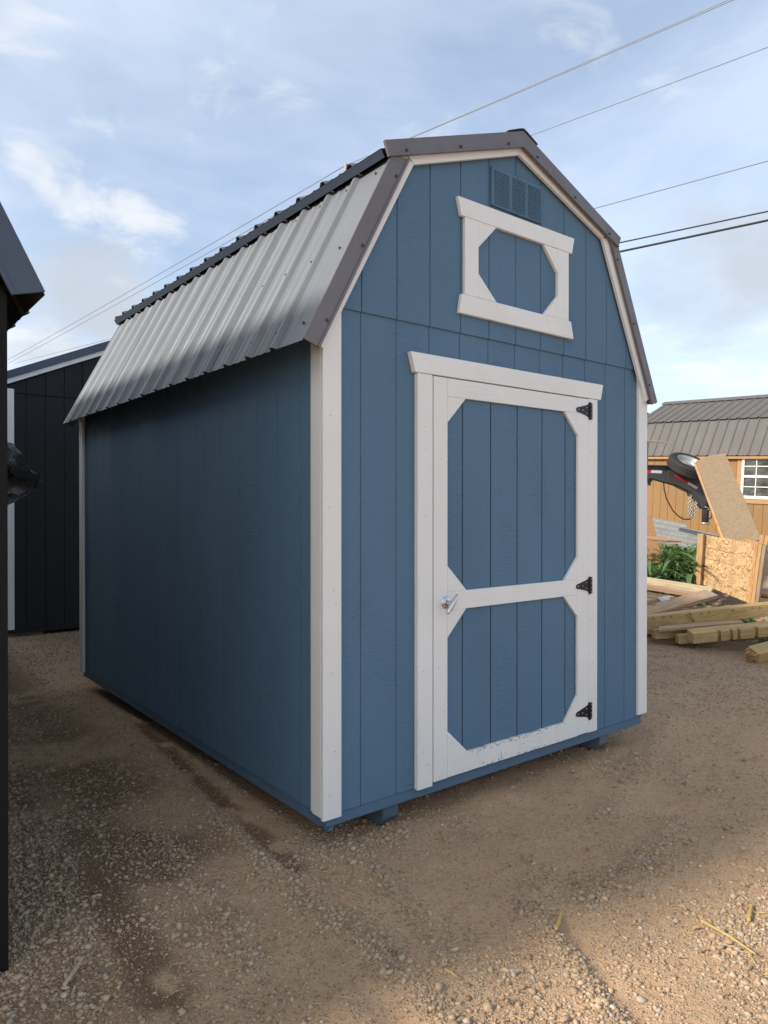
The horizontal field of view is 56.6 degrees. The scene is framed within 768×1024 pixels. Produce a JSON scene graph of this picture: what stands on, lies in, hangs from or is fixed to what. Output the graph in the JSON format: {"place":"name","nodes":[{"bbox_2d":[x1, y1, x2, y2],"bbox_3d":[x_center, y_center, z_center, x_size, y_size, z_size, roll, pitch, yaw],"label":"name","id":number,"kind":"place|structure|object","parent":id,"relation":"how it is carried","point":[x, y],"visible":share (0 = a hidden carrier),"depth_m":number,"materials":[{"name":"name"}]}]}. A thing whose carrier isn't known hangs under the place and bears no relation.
{"place":"outdoors","nodes":[
{"label":"outdoors","id":0,"kind":"place"},
{"bbox_2d":[0,543,767,1023],"bbox_3d":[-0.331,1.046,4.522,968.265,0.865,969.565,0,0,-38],"label":"ground","id":1,"kind":"structure","parent":0,"point":[704,813],"depth_m":2.93,"materials":[{"name":"brown soil"}]},
{"bbox_2d":[0,202,44,972],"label":"barn shed","id":2,"kind":"structure","parent":1,"relation":"on","point":[22,291],"depth_m":2.22,"materials":[{"name":"black paint"}]},
{"bbox_2d":[7,441,40,504],"bbox_3d":[-1.287,-0.140,2.466,0.245,0.321,0.383,0,0,-38],"label":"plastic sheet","id":3,"kind":"object","parent":2,"relation":"attached to","point":[23,481],"visible":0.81,"depth_m":2.47,"materials":[{"name":"black plastic"}]},
{"bbox_2d":[7,340,109,634],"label":"garden shed","id":4,"kind":"structure","parent":1,"relation":"on","point":[43,547],"depth_m":8.21,"materials":[{"name":"grey paint"}]},
{"bbox_2d":[63,128,656,831],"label":"barn shed","id":5,"kind":"structure","parent":1,"relation":"on","point":[363,488],"depth_m":3.67,"materials":[{"name":"blue paint"}]},
{"bbox_2d":[432,376,592,781],"bbox_3d":[0.739,0.318,3.776,1.246,1.946,0.091,0,0,-38],"label":"door","id":6,"kind":"structure","parent":5,"relation":"in","point":[511,591],"depth_m":3.74,"materials":[{"name":"blue wood"}]},
{"bbox_2d":[8,749,765,1023],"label":"straw","id":7,"kind":"object","parent":1,"relation":"on","point":[392,890],"visible":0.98,"depth_m":2.73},
{"bbox_2d":[8,628,767,709],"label":"gravel","id":8,"kind":"structure","parent":1,"relation":"on","point":[91,703],"depth_m":6.18,"materials":[{"name":"gravel"}]},
{"bbox_2d":[11,754,767,1023],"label":"wood chips","id":9,"kind":"object","parent":1,"relation":"on","point":[430,933],"visible":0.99,"depth_m":2.75,"materials":[{"name":"wood"}]},
{"bbox_2d":[444,968,456,976],"bbox_3d":[0.207,1.425,2.209,0.046,0.010,0.009,0,0,38],"label":"straw stalk","id":10,"kind":"object","parent":1,"relation":"on","point":[449,971],"visible":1,"depth_m":2.21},
{"bbox_2d":[554,912,561,929],"bbox_3d":[0.610,1.429,2.493,0.014,0.025,0.124,0,0,22],"label":"wood splinter","id":11,"kind":"object","parent":1,"relation":"on","point":[557,925],"visible":1,"depth_m":2.49,"materials":[{"name":"wood"}]},
{"bbox_2d":[647,592,675,597],"bbox_3d":[3.265,0.999,8.600,0.646,0.036,0.070,9,4,28],"label":"plank","id":12,"kind":"object","parent":1,"relation":"on","point":[652,594],"visible":0.12,"depth_m":8.57,"materials":[{"name":"brown wood"}]},
{"bbox_2d":[647,595,673,604],"bbox_3d":[3.114,1.052,8.400,0.662,0.055,0.090,-5,2,-18],"label":"plank","id":13,"kind":"object","parent":12,"relation":"on","point":[651,601],"visible":0.32,"depth_m":8.37,"materials":[{"name":"brown wood"}]},
{"bbox_2d":[647,595,660,599],"bbox_3d":[3.109,1.016,8.500,0.355,0.040,0.090,-1,0,34],"label":"plank","id":14,"kind":"object","parent":13,"relation":"on","point":[652,597],"visible":0.2,"depth_m":8.40,"materials":[{"name":"brown wood"}]},
{"bbox_2d":[647,584,693,595],"bbox_3d":[3.266,0.922,8.700,1.004,0.046,0.130,8,10,23],"label":"plank","id":15,"kind":"object","parent":12,"relation":"on","point":[681,592],"visible":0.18,"depth_m":8.59,"materials":[{"name":"brown wood"}]},
{"bbox_2d":[647,561,685,604],"bbox_3d":[3.594,1.038,9.556,1.198,0.796,0.911,0,0,36],"label":"corn plant","id":16,"kind":"object","parent":1,"relation":"on","point":[648,567],"visible":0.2,"depth_m":9.44,"materials":[{"name":"green plant"}]},
{"bbox_2d":[647,636,696,644],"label":"beam","id":17,"kind":"structure","parent":1,"relation":"on","point":[653,640],"depth_m":7.66,"materials":[{"name":"brown wood"}]},
{"bbox_2d":[647,560,708,594],"bbox_3d":[3.645,0.995,9.806,1.195,0.770,1.094,0,0,-11],"label":"corn plant","id":18,"kind":"object","parent":1,"relation":"on","point":[659,573],"visible":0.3,"depth_m":9.72,"materials":[{"name":"green plant"}]},
{"bbox_2d":[647,441,711,524],"bbox_3d":[2.500,-0.252,13.401,7.359,2.151,2.120,0,0,0],"label":"gooseneck trailer","id":19,"kind":"object","parent":1,"relation":"on","point":[691,488],"visible":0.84,"depth_m":13.31,"materials":[{"name":"grey paint"}]},
{"bbox_2d":[647,440,666,442],"bbox_3d":[5.069,-1.339,13.500,0.650,0.035,0.050,1,0,-18],"label":"wooden slat","id":20,"kind":"object","parent":19,"relation":"on","point":[656,441],"visible":0.58,"depth_m":13.51,"materials":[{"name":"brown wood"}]},
{"bbox_2d":[667,452,699,479],"bbox_3d":[5.658,-0.856,13.251,0.778,0.540,0.728,0,0,-38],"label":"spare wheel","id":21,"kind":"object","parent":19,"relation":"on","point":[680,463],"visible":0.75,"depth_m":13.08,"materials":[{"name":"rubber"}]},
{"bbox_2d":[647,577,712,591],"bbox_3d":[3.497,0.895,9.075,1.249,0.046,0.200,8,12,31],"label":"plank","id":22,"kind":"object","parent":1,"relation":"on","point":[674,584],"visible":0.42,"depth_m":8.91,"materials":[{"name":"brown wood"}]},
{"bbox_2d":[651,553,714,606],"bbox_3d":[3.880,0.954,9.717,1.022,0.841,1.335,0,0,-38],"label":"corn plant","id":23,"kind":"object","parent":1,"relation":"on","point":[669,563],"visible":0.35,"depth_m":9.62,"materials":[{"name":"green plant"}]},
{"bbox_2d":[653,560,719,599],"bbox_3d":[3.941,0.998,9.720,1.166,0.706,0.874,0,0,-8],"label":"corn plant","id":24,"kind":"object","parent":1,"relation":"on","point":[674,566],"visible":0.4,"depth_m":9.66,"materials":[{"name":"green plant"}]},
{"bbox_2d":[665,573,725,599],"bbox_3d":[4.063,1.100,9.458,1.052,0.548,0.834,0,0,-38],"label":"corn plant","id":25,"kind":"object","parent":1,"relation":"on","point":[689,577],"visible":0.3,"depth_m":9.44,"materials":[{"name":"green plant"}]},
{"bbox_2d":[647,394,767,536],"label":"barn","id":26,"kind":"structure","parent":1,"relation":"on","point":[735,429],"depth_m":16.32,"materials":[{"name":"orange"}]},
{"bbox_2d":[741,455,767,499],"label":"window","id":27,"kind":"structure","parent":26,"relation":"in","point":[754,473],"depth_m":15.21,"materials":[{"name":"white glass"}]},
{"bbox_2d":[647,542,767,642],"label":"weeds","id":28,"kind":"object","parent":1,"relation":"on","point":[668,552],"visible":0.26,"depth_m":10.29,"materials":[{"name":"green plant"}]},
{"bbox_2d":[647,516,661,562],"bbox_3d":[3.889,0.399,10.441,0.317,0.745,0.019,-3,-25,18],"label":"fibreboard offcut","id":29,"kind":"object","parent":28,"relation":"on","point":[652,545],"visible":0.38,"depth_m":10.39,"materials":[{"name":"brown wood"}]},
{"bbox_2d":[647,536,680,542],"bbox_3d":[3.784,0.375,9.998,0.716,0.030,0.090,7,23,16],"label":"split board","id":30,"kind":"object","parent":28,"relation":"on","point":[652,538],"visible":0.69,"depth_m":9.94,"materials":[{"name":"brown wood"}]},
{"bbox_2d":[655,527,696,549],"bbox_3d":[4.917,0.443,12.102,1.002,0.027,0.366,13,44,37],"label":"metal sheet","id":31,"kind":"object","parent":28,"relation":"on","point":[685,539],"visible":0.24,"depth_m":12.08,"materials":[{"name":"grey metal"}]},
{"bbox_2d":[653,522,716,534],"bbox_3d":[5.090,0.368,12.403,1.216,0.026,0.347,14,44,41],"label":"metal sheet","id":32,"kind":"object","parent":28,"relation":"on","point":[667,527],"visible":0.21,"depth_m":12.55,"materials":[{"name":"grey metal"}]},
{"bbox_2d":[652,517,687,527],"bbox_3d":[5.026,0.238,12.902,0.328,0.027,0.811,-38,33,-29],"label":"metal sheet","id":33,"kind":"object","parent":32,"relation":"on","point":[671,523],"visible":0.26,"depth_m":12.88,"materials":[{"name":"grey metal"}]},
{"bbox_2d":[679,528,718,536],"bbox_3d":[5.390,0.371,12.225,0.100,0.060,0.651,0,12,-45],"label":"dark channel","id":34,"kind":"object","parent":32,"relation":"on","point":[689,531],"visible":0.7,"depth_m":12.25,"materials":[{"name":"metal"}]},
{"bbox_2d":[687,621,767,643],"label":"notched beam","id":35,"kind":"structure","parent":1,"relation":"on","point":[724,633],"depth_m":7.18,"materials":[{"name":"beige wood"}]},
{"bbox_2d":[697,640,758,650],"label":"beam","id":36,"kind":"structure","parent":1,"relation":"on","point":[738,645],"depth_m":7.35,"materials":[{"name":"brown wood"}]},
{"bbox_2d":[675,633,759,643],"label":"beam","id":37,"kind":"structure","parent":36,"relation":"on","point":[680,638],"depth_m":7.40,"materials":[{"name":"brown wood"}]},
{"bbox_2d":[700,919,755,954],"bbox_3d":[1.156,1.427,2.399,0.013,0.011,0.219,0,0,-25],"label":"straw stalk","id":38,"kind":"object","parent":1,"relation":"on","point":[723,932],"visible":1,"depth_m":2.40,"materials":[{"name":"beige plant"}]},
{"bbox_2d":[694,534,767,603],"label":"crate","id":39,"kind":"object","parent":1,"relation":"on","point":[741,583],"visible":0.94,"depth_m":9.23,"materials":[{"name":"brown wood"}]},
{"bbox_2d":[693,453,759,541],"bbox_3d":[5.172,-0.204,10.816,0.487,1.824,0.065,-20,-46,23],"label":"leaning board","id":40,"kind":"object","parent":39,"relation":"on","point":[731,513],"visible":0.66,"depth_m":10.78,"materials":[{"name":"brown wood"}]},
{"bbox_2d":[745,538,764,544],"bbox_3d":[4.747,0.389,9.125,0.060,0.040,0.269,0,16,-15],"label":"board offcut","id":41,"kind":"object","parent":39,"relation":"on","point":[750,540],"visible":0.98,"depth_m":9.14,"materials":[{"name":"brown wood"}]},
{"bbox_2d":[733,637,761,640],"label":"beam","id":42,"kind":"structure","parent":1,"relation":"on","point":[748,639],"depth_m":7.65,"materials":[{"name":"brown wood"}]},
{"bbox_2d":[651,628,686,638],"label":"beam","id":43,"kind":"structure","parent":42,"relation":"on","point":[656,633],"depth_m":7.58,"materials":[{"name":"beige wood"}]},
{"bbox_2d":[658,620,742,631],"bbox_3d":[3.326,1.202,7.525,0.889,0.031,0.130,-5,6,3],"label":"plank","id":44,"kind":"object","parent":43,"relation":"on","point":[665,628],"visible":0.88,"depth_m":7.49,"materials":[{"name":"brown wood"}]},
{"bbox_2d":[647,602,767,628],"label":"notched beam","id":45,"kind":"structure","parent":43,"relation":"on","point":[728,613],"depth_m":7.70,"materials":[{"name":"beige wood"}]},
{"bbox_2d":[746,904,752,920],"bbox_3d":[1.315,1.436,2.562,0.015,0.014,0.108,0,0,32],"label":"wood splinter","id":46,"kind":"object","parent":1,"relation":"on","point":[749,913],"visible":1,"depth_m":2.55,"materials":[{"name":"wood"}]},
{"bbox_2d":[743,641,767,663],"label":"broken beam","id":47,"kind":"structure","parent":1,"relation":"on","point":[757,653],"depth_m":6.73,"materials":[{"name":"beige wood"}]},
{"bbox_3d":[-1.176,-4.425,22.025,0.312,12.656,0.320,0,0,-38],"label":"utility pole","id":48,"kind":"object","parent":1,"relation":"on","visible":0},
{"bbox_2d":[11,206,289,361],"bbox_3d":[-19.292,-10.593,42.413,0.024,0.270,57.314,0,0,-42],"label":"overhead wire","id":49,"kind":"object","parent":48,"relation":"attached to","point":[157,281],"visible":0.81,"depth_m":31.86,"materials":[{"name":"metal"}]},
{"bbox_2d":[8,166,343,359],"bbox_3d":[-19.949,-10.786,43.000,0.026,0.232,56.326,0,0,-42],"label":"overhead wire","id":50,"kind":"object","parent":48,"relation":"attached to","point":[199,250],"visible":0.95,"depth_m":28.39,"materials":[{"name":"metal"}]},
{"bbox_2d":[14,160,767,363],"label":"overhead wire","id":51,"kind":"object","parent":48,"relation":"attached to","point":[594,208],"visible":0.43,"depth_m":15.17,"materials":[{"name":"metal"}]},
{"bbox_2d":[347,0,732,164],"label":"overhead wire","id":52,"kind":"object","parent":48,"relation":"attached to","point":[569,70],"visible":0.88,"depth_m":17.08,"materials":[{"name":"metal"}]},
{"bbox_2d":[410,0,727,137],"bbox_3d":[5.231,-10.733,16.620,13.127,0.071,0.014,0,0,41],"label":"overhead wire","id":53,"kind":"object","parent":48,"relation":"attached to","point":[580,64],"visible":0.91,"depth_m":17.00,"materials":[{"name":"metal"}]},
{"bbox_2d":[531,47,767,135],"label":"overhead wire","id":54,"kind":"object","parent":48,"relation":"attached to","point":[652,90],"visible":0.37,"depth_m":15.13,"materials":[{"name":"metal"}]},
{"bbox_2d":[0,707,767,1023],"bbox_3d":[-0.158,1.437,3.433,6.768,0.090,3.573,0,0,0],"label":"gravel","id":55,"kind":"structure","parent":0,"point":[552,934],"depth_m":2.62,"materials":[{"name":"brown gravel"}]},
{"bbox_2d":[63,957,83,985],"bbox_3d":[-0.956,1.415,2.199,0.013,0.015,0.132,0,0,-1],"label":"wood splinter","id":56,"kind":"object","parent":55,"relation":"on","point":[70,976],"visible":1,"depth_m":2.19,"materials":[{"name":"brown wood"}]},
{"bbox_2d":[0,0,767,413],"label":"sky","id":57,"kind":"structure","parent":0,"point":[136,136],"materials":[{"name":"blue"}]},
{"bbox_2d":[620,219,767,252],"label":"overhead cable","id":58,"kind":"object","parent":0,"point":[705,233],"visible":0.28,"depth_m":15.01,"materials":[{"name":"black rubber"}]},
{"bbox_2d":[620,211,767,242],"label":"overhead cable","id":59,"kind":"object","parent":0,"point":[694,226],"visible":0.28,"depth_m":14.92,"materials":[{"name":"black rubber"}]},
{"bbox_3d":[3.460,1.131,8.150,0.576,0.030,0.060,-4,2,-31],"label":"plank","id":60,"kind":"object","parent":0,"visible":0},
{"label":"plank","id":61,"kind":"object","parent":60,"relation":"on","visible":0},
{"bbox_2d":[647,589,717,614],"bbox_3d":[3.239,1.052,8.050,1.349,0.050,0.170,-9,22,-26],"label":"plank","id":62,"kind":"object","parent":61,"relation":"on","point":[685,601],"visible":0.58,"depth_m":8.09,"materials":[{"name":"beige wood"}]},
{"bbox_2d":[658,596,669,600],"bbox_3d":[3.250,1.013,8.224,0.149,0.009,0.110,-4,32,-21],"label":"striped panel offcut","id":63,"kind":"object","parent":62,"relation":"on","point":[664,598],"visible":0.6,"depth_m":8.23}
]}

